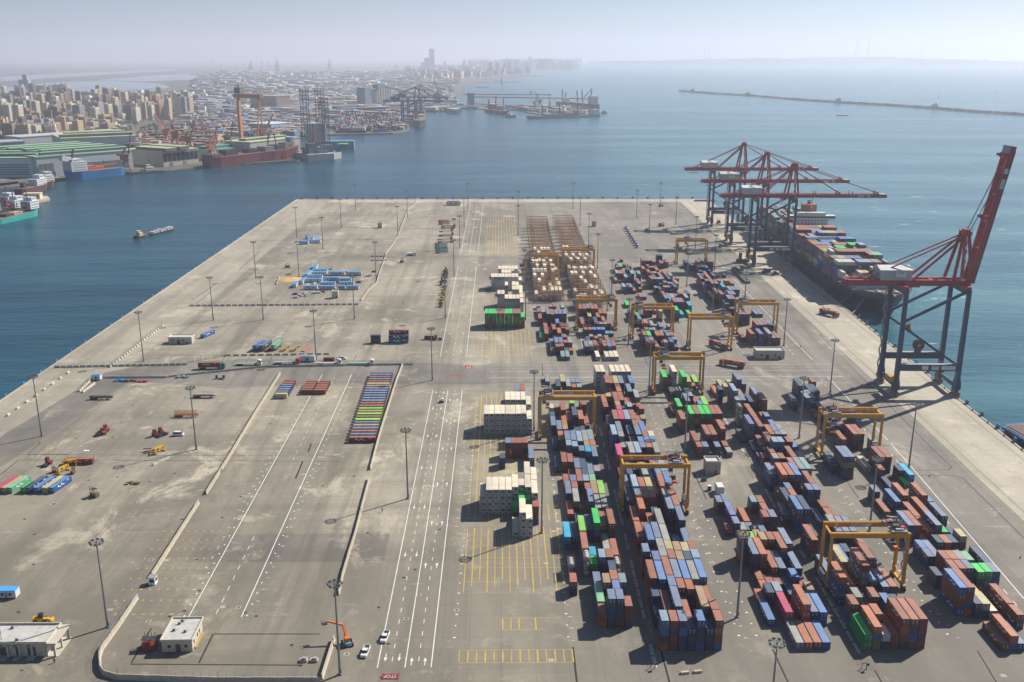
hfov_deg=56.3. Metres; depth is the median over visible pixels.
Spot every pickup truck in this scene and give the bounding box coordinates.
[360,644,370,657]
[380,630,389,642]
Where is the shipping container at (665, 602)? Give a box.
[659,589,672,612]
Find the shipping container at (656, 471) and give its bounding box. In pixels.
[652,462,661,478]
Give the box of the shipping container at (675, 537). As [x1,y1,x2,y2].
[672,535,680,542]
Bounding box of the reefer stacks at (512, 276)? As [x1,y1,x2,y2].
[491,266,676,483]
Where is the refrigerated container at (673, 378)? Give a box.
[669,370,676,380]
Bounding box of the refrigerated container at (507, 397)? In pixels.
[505,391,509,404]
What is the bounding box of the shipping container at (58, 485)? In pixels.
[48,475,71,493]
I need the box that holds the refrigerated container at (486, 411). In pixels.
[484,405,488,418]
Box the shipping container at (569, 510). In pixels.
[566,500,573,519]
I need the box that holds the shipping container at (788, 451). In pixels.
[784,446,796,456]
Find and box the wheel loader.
[32,612,54,621]
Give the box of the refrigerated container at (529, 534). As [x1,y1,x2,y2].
[526,531,532,537]
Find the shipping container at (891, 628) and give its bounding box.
[882,612,899,641]
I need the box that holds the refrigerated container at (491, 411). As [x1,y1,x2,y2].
[489,405,493,418]
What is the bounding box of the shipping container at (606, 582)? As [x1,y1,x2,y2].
[602,573,610,588]
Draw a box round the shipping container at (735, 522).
[730,516,740,529]
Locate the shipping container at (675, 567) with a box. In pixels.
[669,558,681,577]
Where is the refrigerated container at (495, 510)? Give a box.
[492,506,498,513]
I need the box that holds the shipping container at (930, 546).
[922,540,935,562]
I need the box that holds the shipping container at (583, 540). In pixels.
[579,532,588,551]
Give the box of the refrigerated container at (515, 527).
[512,517,518,537]
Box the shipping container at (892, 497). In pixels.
[883,488,901,507]
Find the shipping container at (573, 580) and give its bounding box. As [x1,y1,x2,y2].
[569,573,576,588]
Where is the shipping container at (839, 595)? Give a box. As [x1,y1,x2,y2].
[828,577,845,598]
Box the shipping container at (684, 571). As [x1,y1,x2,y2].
[677,559,690,579]
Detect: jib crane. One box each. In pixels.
[116,132,132,172]
[153,113,170,139]
[166,110,179,144]
[180,118,195,146]
[204,126,217,153]
[222,120,233,140]
[257,113,273,135]
[433,78,441,92]
[532,93,538,107]
[535,91,542,107]
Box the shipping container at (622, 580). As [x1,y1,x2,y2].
[618,573,626,588]
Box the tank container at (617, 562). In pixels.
[613,555,620,568]
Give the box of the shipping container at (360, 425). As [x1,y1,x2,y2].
[353,424,378,429]
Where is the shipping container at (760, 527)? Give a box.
[756,524,766,530]
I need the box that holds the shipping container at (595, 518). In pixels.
[591,508,600,528]
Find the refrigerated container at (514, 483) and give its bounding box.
[512,474,517,492]
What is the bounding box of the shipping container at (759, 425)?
[752,417,763,431]
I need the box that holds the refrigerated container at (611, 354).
[608,351,613,360]
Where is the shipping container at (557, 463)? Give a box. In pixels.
[554,456,560,472]
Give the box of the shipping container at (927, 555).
[920,548,934,562]
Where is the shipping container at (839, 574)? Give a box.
[830,559,847,584]
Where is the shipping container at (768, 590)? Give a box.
[762,583,774,598]
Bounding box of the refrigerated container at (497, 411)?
[495,405,499,418]
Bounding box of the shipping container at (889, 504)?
[882,494,900,513]
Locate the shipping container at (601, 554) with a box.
[597,548,605,563]
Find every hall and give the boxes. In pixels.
[0,139,24,145]
[0,141,133,175]
[0,148,37,176]
[51,129,135,145]
[127,143,198,166]
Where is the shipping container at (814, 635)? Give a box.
[802,620,821,649]
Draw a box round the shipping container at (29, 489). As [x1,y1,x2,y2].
[24,475,47,493]
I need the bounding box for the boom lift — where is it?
[321,620,353,647]
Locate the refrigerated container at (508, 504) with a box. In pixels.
[505,502,511,507]
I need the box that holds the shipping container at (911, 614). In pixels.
[896,597,919,626]
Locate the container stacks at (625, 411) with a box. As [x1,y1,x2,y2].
[485,254,1017,650]
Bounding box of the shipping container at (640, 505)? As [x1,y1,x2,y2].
[635,494,645,514]
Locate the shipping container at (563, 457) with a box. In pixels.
[560,451,566,466]
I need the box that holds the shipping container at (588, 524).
[584,514,592,535]
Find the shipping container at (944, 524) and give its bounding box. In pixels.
[927,508,946,526]
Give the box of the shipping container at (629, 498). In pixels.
[624,487,633,506]
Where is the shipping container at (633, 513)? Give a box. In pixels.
[629,506,639,525]
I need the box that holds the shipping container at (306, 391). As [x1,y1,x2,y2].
[301,388,312,394]
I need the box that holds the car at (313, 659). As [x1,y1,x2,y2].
[310,656,317,662]
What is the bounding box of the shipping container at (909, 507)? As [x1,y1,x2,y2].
[901,502,920,516]
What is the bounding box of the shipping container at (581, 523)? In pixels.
[577,515,585,531]
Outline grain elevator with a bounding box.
[356,84,416,103]
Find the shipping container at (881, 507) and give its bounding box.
[873,498,890,517]
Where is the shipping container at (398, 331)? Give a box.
[389,329,408,333]
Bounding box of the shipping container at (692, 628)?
[687,617,696,635]
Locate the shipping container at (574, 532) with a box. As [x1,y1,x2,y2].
[570,521,578,542]
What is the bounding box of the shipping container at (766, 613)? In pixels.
[758,599,775,626]
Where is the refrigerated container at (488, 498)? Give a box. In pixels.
[486,496,491,501]
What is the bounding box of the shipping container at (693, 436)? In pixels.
[689,431,699,445]
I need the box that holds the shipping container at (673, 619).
[668,610,678,628]
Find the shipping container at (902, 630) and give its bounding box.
[886,605,909,633]
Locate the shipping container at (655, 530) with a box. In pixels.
[650,522,661,537]
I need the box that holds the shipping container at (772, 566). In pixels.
[766,550,778,573]
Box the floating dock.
[305,123,354,148]
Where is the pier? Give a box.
[475,103,572,114]
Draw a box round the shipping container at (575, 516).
[574,513,580,521]
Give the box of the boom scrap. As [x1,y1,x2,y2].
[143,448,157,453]
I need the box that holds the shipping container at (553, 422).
[550,416,555,429]
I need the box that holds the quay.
[0,200,328,467]
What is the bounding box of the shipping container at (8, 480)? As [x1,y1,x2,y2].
[0,475,18,493]
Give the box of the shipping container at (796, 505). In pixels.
[788,495,803,514]
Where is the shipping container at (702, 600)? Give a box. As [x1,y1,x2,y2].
[694,585,709,613]
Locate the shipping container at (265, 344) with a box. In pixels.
[259,340,271,348]
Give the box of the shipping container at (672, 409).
[668,403,676,415]
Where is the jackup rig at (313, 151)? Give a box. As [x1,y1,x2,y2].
[296,88,348,160]
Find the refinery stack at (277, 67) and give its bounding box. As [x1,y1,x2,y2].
[275,59,279,70]
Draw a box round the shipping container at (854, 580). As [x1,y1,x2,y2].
[848,568,865,593]
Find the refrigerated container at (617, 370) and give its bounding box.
[614,365,620,374]
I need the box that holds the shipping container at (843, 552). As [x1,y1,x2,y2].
[837,544,848,563]
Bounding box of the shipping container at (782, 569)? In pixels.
[770,551,786,574]
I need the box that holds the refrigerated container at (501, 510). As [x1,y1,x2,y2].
[499,508,504,513]
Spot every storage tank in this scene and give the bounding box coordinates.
[277,85,285,88]
[293,85,302,88]
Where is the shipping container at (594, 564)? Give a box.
[590,555,597,570]
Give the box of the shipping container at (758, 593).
[753,588,764,604]
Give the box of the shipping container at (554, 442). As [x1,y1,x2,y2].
[551,435,557,450]
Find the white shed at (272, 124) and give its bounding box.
[247,121,290,128]
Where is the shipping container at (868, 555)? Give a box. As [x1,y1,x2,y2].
[857,542,876,566]
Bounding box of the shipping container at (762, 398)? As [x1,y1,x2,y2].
[756,392,767,404]
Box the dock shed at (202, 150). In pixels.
[197,143,237,159]
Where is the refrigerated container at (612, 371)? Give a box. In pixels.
[609,365,615,375]
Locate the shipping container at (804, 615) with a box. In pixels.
[791,592,809,618]
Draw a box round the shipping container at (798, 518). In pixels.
[787,502,802,521]
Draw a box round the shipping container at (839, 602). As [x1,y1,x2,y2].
[828,583,844,605]
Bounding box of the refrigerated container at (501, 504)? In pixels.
[499,502,504,507]
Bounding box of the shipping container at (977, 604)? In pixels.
[972,594,982,610]
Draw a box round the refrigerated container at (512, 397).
[510,391,514,404]
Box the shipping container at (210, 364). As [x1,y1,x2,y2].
[198,361,220,366]
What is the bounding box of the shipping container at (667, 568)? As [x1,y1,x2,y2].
[660,556,672,575]
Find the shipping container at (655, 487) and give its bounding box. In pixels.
[651,480,659,498]
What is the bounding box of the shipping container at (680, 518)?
[674,505,685,526]
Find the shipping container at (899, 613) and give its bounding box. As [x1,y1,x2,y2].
[886,597,909,626]
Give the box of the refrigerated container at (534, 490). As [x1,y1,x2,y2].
[531,480,537,498]
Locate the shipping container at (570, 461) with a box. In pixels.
[566,451,573,466]
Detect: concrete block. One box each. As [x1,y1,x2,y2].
[680,670,688,674]
[693,669,701,673]
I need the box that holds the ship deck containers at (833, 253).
[788,225,888,285]
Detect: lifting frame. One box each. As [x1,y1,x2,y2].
[56,464,70,474]
[62,459,76,465]
[153,445,165,454]
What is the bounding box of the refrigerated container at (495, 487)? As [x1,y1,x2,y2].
[492,476,498,495]
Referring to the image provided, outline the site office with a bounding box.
[446,200,460,204]
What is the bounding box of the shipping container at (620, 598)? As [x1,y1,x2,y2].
[615,589,624,605]
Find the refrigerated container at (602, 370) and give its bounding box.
[599,365,604,375]
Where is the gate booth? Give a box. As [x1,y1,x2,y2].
[148,574,157,584]
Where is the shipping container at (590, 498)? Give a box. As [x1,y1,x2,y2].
[586,488,594,507]
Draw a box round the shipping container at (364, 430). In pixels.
[351,429,377,434]
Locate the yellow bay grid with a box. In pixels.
[115,218,573,662]
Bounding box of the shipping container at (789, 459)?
[786,457,798,469]
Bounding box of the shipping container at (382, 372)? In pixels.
[371,371,392,376]
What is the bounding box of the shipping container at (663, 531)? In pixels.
[658,524,669,540]
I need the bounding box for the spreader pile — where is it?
[736,252,748,262]
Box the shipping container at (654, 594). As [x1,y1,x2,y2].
[650,586,659,602]
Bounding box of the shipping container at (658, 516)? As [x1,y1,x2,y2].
[653,508,664,523]
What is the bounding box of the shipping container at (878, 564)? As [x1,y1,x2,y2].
[869,549,883,567]
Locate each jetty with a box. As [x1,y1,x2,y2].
[0,195,49,204]
[463,93,551,94]
[475,96,598,98]
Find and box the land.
[0,60,557,189]
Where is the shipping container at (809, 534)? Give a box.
[801,524,818,546]
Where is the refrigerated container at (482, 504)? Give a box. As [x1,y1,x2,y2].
[479,502,485,507]
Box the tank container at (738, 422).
[734,417,741,425]
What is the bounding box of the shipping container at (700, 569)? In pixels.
[693,558,706,583]
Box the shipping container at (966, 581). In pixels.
[951,568,975,594]
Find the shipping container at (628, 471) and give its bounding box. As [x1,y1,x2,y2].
[624,462,632,478]
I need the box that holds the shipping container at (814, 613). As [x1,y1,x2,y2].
[804,591,818,618]
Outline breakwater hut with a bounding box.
[931,103,938,107]
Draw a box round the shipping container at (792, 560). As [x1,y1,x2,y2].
[787,551,802,574]
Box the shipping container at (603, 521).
[598,511,606,531]
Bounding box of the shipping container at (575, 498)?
[572,488,579,506]
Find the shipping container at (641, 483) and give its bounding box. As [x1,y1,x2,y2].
[637,477,646,490]
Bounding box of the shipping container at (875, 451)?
[870,446,885,462]
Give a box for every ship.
[0,186,13,208]
[0,189,22,213]
[0,191,38,224]
[14,167,46,194]
[26,164,54,187]
[59,150,124,180]
[201,133,298,168]
[413,104,425,127]
[462,105,477,108]
[484,96,508,114]
[502,113,515,116]
[526,104,600,118]
[556,89,570,105]
[571,88,599,108]
[758,198,903,315]
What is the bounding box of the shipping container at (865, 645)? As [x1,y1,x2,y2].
[849,620,871,649]
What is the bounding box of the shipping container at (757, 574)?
[753,570,763,584]
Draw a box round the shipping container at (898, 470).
[893,465,904,475]
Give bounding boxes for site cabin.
[0,586,19,598]
[91,374,101,379]
[292,281,297,287]
[299,277,306,283]
[304,270,311,276]
[304,285,317,289]
[306,240,320,242]
[306,278,321,281]
[307,274,322,277]
[310,236,320,239]
[312,269,327,272]
[312,271,326,275]
[319,281,335,285]
[319,285,334,289]
[323,276,338,280]
[328,271,344,274]
[337,285,345,289]
[339,278,351,280]
[339,281,353,285]
[346,271,361,274]
[346,285,358,289]
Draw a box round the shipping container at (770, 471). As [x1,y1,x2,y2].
[763,462,776,479]
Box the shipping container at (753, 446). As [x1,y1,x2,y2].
[748,440,759,455]
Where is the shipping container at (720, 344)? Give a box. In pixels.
[712,339,727,348]
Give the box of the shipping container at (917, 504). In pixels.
[910,496,927,515]
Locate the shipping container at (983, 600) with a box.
[973,584,990,610]
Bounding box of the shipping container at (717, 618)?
[711,609,723,627]
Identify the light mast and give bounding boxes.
[28,374,43,436]
[88,538,110,627]
[134,311,144,360]
[185,386,197,449]
[206,276,213,319]
[251,241,256,277]
[257,276,263,319]
[294,241,299,276]
[309,309,316,359]
[326,579,342,675]
[349,275,355,318]
[372,241,376,277]
[400,426,410,498]
[427,327,434,380]
[441,273,447,317]
[451,239,455,275]
[457,215,460,247]
[521,249,526,286]
[522,276,528,319]
[529,370,538,430]
[536,457,547,533]
[596,233,600,268]
[610,258,614,292]
[626,298,633,345]
[647,340,654,395]
[683,387,692,451]
[686,248,690,286]
[712,272,717,312]
[714,234,718,269]
[735,530,750,618]
[744,258,750,297]
[768,637,785,681]
[782,298,790,345]
[797,376,808,438]
[829,337,839,393]
[867,456,883,531]
[908,402,922,468]
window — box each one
[163,154,167,161]
[167,153,171,160]
[172,153,176,160]
[181,152,184,159]
[190,151,193,158]
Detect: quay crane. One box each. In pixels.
[383,87,443,122]
[390,85,446,114]
[683,141,818,226]
[699,150,849,244]
[719,161,886,266]
[838,145,1016,396]
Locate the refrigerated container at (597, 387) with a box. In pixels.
[593,378,599,389]
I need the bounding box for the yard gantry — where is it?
[376,112,387,118]
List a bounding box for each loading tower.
[433,93,441,103]
[467,93,474,104]
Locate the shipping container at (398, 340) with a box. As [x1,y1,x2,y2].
[389,338,408,342]
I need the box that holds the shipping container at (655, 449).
[651,441,660,454]
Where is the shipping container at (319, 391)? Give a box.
[314,388,325,394]
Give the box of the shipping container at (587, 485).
[584,482,590,494]
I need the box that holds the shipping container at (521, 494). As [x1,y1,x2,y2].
[518,491,524,501]
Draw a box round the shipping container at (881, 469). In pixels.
[874,464,885,474]
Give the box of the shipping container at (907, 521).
[895,510,914,531]
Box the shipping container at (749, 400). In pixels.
[744,394,753,405]
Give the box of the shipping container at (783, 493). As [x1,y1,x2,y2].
[778,487,789,505]
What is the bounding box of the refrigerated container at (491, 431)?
[489,420,494,433]
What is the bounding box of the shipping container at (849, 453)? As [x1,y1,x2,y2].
[841,446,854,461]
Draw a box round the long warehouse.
[5,129,110,143]
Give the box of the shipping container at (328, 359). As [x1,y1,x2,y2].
[323,357,334,361]
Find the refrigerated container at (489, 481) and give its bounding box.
[486,477,492,495]
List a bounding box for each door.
[0,647,6,655]
[27,647,35,654]
[39,163,54,174]
[175,644,180,651]
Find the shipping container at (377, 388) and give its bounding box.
[365,387,388,391]
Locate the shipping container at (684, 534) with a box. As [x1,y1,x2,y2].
[679,527,690,541]
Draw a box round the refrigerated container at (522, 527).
[519,525,525,530]
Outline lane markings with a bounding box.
[183,206,1023,667]
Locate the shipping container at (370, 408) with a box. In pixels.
[359,407,383,411]
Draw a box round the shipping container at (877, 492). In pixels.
[868,485,879,497]
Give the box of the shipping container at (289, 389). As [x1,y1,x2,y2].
[278,388,290,393]
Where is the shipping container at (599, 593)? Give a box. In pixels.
[594,581,604,603]
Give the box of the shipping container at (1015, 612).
[1007,604,1023,621]
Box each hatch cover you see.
[694,199,714,200]
[731,267,750,283]
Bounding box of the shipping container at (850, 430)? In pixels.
[844,424,858,438]
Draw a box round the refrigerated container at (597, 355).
[594,351,599,360]
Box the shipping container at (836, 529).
[831,527,842,531]
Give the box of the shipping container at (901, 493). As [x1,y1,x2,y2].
[891,482,908,500]
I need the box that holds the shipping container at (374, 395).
[363,394,386,399]
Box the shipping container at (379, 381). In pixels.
[367,380,390,384]
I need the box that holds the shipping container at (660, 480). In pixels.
[656,474,666,490]
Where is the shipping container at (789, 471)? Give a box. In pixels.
[781,462,794,480]
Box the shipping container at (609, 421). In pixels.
[606,415,612,428]
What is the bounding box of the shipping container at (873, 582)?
[868,571,877,588]
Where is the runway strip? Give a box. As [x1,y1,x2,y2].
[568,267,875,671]
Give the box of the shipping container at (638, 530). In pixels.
[633,521,643,542]
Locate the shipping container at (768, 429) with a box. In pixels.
[763,424,774,436]
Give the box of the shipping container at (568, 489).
[564,480,571,498]
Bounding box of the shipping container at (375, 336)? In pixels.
[370,334,380,338]
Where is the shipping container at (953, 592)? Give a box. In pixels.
[941,575,965,601]
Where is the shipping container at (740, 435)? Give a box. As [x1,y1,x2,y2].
[735,429,746,442]
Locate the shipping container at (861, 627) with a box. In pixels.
[850,612,872,641]
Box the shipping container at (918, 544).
[913,539,927,553]
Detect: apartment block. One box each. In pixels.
[0,98,6,104]
[0,105,3,116]
[0,118,5,130]
[0,123,13,138]
[1,85,6,92]
[2,104,12,122]
[3,95,13,104]
[11,103,23,120]
[12,123,16,134]
[15,88,21,97]
[16,123,31,134]
[17,99,26,107]
[17,116,26,122]
[19,87,26,95]
[21,99,31,109]
[24,116,34,121]
[25,92,32,99]
[25,110,35,114]
[28,83,36,92]
[30,124,41,133]
[31,100,40,112]
[32,112,40,118]
[34,118,43,122]
[37,92,44,110]
[42,102,48,107]
[43,117,53,121]
[43,121,60,130]
[44,110,52,118]
[44,123,56,131]
[45,90,55,102]
[48,105,60,119]
[51,95,58,100]
[51,99,61,107]
[54,92,64,102]
[55,111,68,115]
[55,115,66,129]
[57,116,65,129]
[59,90,68,100]
[62,87,71,100]
[66,102,74,111]
[66,116,71,121]
[72,104,85,116]
[72,119,83,130]
[73,113,81,119]
[75,90,81,102]
[76,116,87,126]
[82,98,88,107]
[86,120,98,126]
[88,101,93,115]
[89,106,99,118]
[90,88,97,96]
[92,100,103,113]
[95,96,102,101]
[98,113,109,118]
[99,122,114,128]
[100,118,110,122]
[101,93,107,103]
[102,88,111,103]
[104,103,113,116]
[104,116,115,125]
[110,96,119,112]
[112,105,118,117]
[114,89,120,99]
[117,112,125,119]
[118,100,122,112]
[120,91,127,98]
[124,104,131,119]
[125,100,134,104]
[131,106,140,121]
[132,98,141,117]
[136,94,143,101]
[140,101,146,118]
[144,89,150,99]
[147,104,154,119]
[151,95,159,102]
[155,86,160,94]
[155,99,162,103]
[155,103,162,117]
[162,106,165,117]
[164,97,172,119]
[171,92,177,106]
[174,95,181,117]
[180,91,190,96]
[180,96,187,112]
[186,97,193,112]
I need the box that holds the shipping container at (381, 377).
[369,376,391,380]
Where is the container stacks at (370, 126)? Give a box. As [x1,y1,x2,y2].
[190,111,399,130]
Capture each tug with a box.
[133,230,146,238]
[140,159,160,171]
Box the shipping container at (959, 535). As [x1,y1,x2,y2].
[952,528,966,542]
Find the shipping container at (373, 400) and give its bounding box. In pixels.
[361,399,385,403]
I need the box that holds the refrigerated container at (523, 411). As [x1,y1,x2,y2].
[521,405,525,418]
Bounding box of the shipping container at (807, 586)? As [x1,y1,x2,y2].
[802,581,815,591]
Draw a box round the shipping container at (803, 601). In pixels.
[792,584,810,611]
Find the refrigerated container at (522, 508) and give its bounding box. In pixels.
[519,498,525,518]
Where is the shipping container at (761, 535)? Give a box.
[757,531,767,545]
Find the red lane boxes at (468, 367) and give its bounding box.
[449,366,472,375]
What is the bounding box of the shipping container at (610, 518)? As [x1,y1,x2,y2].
[605,508,615,529]
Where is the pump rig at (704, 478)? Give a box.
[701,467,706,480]
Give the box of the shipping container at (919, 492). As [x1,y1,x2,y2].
[909,482,927,500]
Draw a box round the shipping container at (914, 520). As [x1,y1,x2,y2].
[902,510,921,531]
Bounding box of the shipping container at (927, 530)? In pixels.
[915,516,934,537]
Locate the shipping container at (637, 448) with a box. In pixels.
[633,441,641,454]
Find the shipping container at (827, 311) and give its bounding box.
[819,308,835,314]
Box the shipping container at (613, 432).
[609,424,617,439]
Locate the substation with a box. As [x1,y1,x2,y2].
[753,347,784,358]
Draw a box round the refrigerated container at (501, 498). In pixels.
[499,496,504,501]
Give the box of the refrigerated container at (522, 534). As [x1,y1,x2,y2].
[519,531,525,537]
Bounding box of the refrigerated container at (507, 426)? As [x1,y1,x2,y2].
[505,422,510,428]
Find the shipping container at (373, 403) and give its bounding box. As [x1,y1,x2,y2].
[360,402,384,407]
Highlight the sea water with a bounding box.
[0,63,1023,447]
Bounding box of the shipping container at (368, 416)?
[356,415,380,417]
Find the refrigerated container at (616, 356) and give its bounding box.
[612,351,618,360]
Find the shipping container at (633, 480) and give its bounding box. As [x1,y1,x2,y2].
[629,474,638,490]
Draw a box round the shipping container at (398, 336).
[388,334,408,338]
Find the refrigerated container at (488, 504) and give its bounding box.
[486,496,492,507]
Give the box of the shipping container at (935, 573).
[928,566,942,581]
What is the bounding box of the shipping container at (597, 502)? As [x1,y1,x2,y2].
[594,494,601,510]
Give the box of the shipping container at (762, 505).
[758,502,768,510]
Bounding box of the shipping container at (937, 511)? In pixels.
[927,502,947,521]
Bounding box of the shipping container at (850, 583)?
[840,565,854,590]
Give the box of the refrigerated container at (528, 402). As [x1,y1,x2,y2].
[526,396,530,408]
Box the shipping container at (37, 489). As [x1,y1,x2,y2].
[32,475,56,493]
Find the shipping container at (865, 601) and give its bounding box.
[855,584,869,604]
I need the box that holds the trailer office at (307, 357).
[299,355,315,360]
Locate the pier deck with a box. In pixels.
[0,199,1023,681]
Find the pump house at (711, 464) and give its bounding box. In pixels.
[703,456,720,473]
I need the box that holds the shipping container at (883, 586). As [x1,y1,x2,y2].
[870,567,889,593]
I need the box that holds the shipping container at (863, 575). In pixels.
[849,555,868,579]
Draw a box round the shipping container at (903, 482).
[898,476,909,487]
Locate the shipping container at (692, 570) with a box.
[686,560,699,585]
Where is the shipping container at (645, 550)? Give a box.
[641,543,649,557]
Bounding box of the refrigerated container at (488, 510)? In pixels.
[486,505,492,513]
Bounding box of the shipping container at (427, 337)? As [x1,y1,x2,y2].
[424,335,433,339]
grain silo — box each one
[14,84,24,89]
[37,84,47,90]
[59,83,69,87]
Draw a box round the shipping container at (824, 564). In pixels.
[815,554,827,571]
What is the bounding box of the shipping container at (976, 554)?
[968,546,990,561]
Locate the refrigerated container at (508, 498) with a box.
[505,483,511,501]
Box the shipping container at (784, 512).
[776,502,791,521]
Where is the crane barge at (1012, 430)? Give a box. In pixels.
[1001,423,1023,444]
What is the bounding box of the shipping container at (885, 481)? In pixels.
[879,476,890,488]
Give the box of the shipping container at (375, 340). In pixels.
[371,339,380,342]
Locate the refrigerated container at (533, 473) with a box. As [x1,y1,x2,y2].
[530,467,536,479]
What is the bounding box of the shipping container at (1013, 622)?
[1006,612,1023,628]
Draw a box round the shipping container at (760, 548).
[752,537,767,560]
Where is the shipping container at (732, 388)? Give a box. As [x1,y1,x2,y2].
[728,383,737,395]
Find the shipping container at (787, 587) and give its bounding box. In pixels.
[779,575,791,600]
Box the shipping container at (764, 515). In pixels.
[759,509,769,522]
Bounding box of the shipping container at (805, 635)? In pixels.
[794,620,812,649]
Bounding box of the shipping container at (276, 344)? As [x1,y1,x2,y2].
[271,339,282,348]
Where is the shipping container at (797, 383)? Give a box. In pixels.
[792,378,802,389]
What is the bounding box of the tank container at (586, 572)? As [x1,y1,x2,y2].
[582,562,590,576]
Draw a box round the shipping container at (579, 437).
[576,431,582,444]
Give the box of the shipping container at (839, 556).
[832,544,847,568]
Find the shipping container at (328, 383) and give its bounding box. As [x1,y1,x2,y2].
[317,382,329,386]
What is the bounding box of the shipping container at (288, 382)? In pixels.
[283,381,294,386]
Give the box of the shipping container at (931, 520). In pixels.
[922,510,942,531]
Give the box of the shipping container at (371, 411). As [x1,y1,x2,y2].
[358,410,382,414]
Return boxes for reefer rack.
[526,216,546,226]
[527,219,547,229]
[527,225,542,236]
[528,231,550,242]
[528,234,551,245]
[529,241,552,251]
[532,265,557,279]
[533,261,556,272]
[533,270,559,284]
[533,275,561,289]
[534,280,562,295]
[534,286,563,300]
[535,248,554,260]
[553,215,572,222]
[554,218,574,228]
[554,221,575,231]
[555,223,576,234]
[556,226,577,237]
[557,229,579,241]
[558,233,580,244]
[559,236,582,248]
[560,239,583,251]
[561,243,585,255]
[564,251,588,255]
[565,255,590,265]
[566,259,592,272]
[568,263,594,271]
[569,268,596,280]
[571,273,598,287]
[572,278,600,292]
[574,283,602,295]
[576,289,605,304]
[583,294,607,310]
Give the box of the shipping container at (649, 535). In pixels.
[643,523,654,545]
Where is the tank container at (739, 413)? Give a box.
[735,407,742,415]
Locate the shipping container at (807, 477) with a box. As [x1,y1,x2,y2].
[801,470,815,482]
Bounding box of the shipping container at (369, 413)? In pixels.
[357,412,381,418]
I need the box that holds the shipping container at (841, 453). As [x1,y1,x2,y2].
[834,446,849,461]
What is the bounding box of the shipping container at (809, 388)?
[804,384,814,395]
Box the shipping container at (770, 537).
[764,531,775,545]
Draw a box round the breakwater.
[678,90,1023,115]
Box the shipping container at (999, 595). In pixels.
[988,583,1014,609]
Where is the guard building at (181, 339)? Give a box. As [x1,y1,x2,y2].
[168,334,194,343]
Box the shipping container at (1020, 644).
[1006,621,1023,650]
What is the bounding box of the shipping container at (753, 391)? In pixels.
[749,386,757,398]
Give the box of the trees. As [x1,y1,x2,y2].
[99,115,209,132]
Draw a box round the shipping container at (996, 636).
[982,621,1009,650]
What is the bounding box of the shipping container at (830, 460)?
[823,452,837,467]
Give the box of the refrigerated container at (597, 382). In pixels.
[593,374,599,384]
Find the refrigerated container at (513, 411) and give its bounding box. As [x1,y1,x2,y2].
[510,405,515,418]
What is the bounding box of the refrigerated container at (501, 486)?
[499,477,504,495]
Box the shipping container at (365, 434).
[350,432,376,438]
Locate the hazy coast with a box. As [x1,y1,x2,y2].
[586,57,1023,65]
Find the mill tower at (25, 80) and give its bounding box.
[18,75,30,88]
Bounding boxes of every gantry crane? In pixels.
[525,247,559,280]
[538,380,596,439]
[562,243,594,273]
[575,282,617,330]
[618,449,690,514]
[630,298,674,338]
[651,343,704,394]
[675,232,707,263]
[686,307,733,350]
[733,292,778,334]
[814,397,884,458]
[816,505,910,591]
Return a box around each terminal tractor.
[41,456,52,467]
[95,427,106,436]
[98,424,109,432]
[151,429,162,437]
[157,427,168,435]
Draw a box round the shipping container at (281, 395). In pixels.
[275,392,287,398]
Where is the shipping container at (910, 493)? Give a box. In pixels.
[908,488,926,506]
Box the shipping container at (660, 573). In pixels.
[654,560,666,585]
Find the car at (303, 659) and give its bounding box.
[299,656,307,662]
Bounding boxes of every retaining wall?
[98,589,320,681]
[151,499,199,573]
[205,372,280,494]
[321,635,335,679]
[338,477,369,594]
[361,198,417,300]
[370,362,402,469]
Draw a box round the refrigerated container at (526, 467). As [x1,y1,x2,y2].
[524,461,529,473]
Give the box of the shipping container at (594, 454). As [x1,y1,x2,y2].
[590,445,597,461]
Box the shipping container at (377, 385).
[366,385,388,386]
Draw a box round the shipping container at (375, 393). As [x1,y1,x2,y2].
[364,392,387,395]
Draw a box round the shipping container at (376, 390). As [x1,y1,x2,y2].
[364,389,387,393]
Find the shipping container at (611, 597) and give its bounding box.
[606,589,615,605]
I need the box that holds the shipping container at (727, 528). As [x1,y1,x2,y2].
[723,522,732,535]
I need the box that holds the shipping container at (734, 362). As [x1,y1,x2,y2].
[724,358,745,366]
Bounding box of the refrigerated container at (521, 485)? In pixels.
[518,479,524,490]
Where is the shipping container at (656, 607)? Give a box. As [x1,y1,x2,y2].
[652,603,661,620]
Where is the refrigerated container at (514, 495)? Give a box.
[512,493,517,498]
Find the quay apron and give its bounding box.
[328,199,1023,519]
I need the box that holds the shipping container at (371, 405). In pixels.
[359,404,383,408]
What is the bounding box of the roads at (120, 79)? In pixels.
[7,76,259,112]
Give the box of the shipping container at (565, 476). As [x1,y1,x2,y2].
[562,474,568,488]
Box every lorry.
[198,362,225,368]
[235,359,261,365]
[273,357,299,364]
[315,358,341,363]
[348,358,373,364]
[709,339,727,350]
[719,358,745,368]
[762,271,776,275]
[820,312,839,317]
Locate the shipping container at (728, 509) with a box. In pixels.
[723,501,736,519]
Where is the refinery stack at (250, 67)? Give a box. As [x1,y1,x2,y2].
[248,61,253,70]
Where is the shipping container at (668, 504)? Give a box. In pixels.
[663,494,674,514]
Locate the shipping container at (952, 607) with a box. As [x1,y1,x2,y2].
[940,589,963,615]
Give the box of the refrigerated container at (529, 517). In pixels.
[526,504,532,524]
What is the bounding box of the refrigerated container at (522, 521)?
[519,519,525,524]
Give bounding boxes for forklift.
[89,486,99,497]
[141,632,149,650]
[148,632,157,650]
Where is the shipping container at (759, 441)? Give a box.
[754,435,766,449]
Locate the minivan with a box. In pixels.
[172,431,183,435]
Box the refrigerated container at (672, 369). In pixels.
[669,365,676,375]
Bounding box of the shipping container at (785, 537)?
[777,527,792,549]

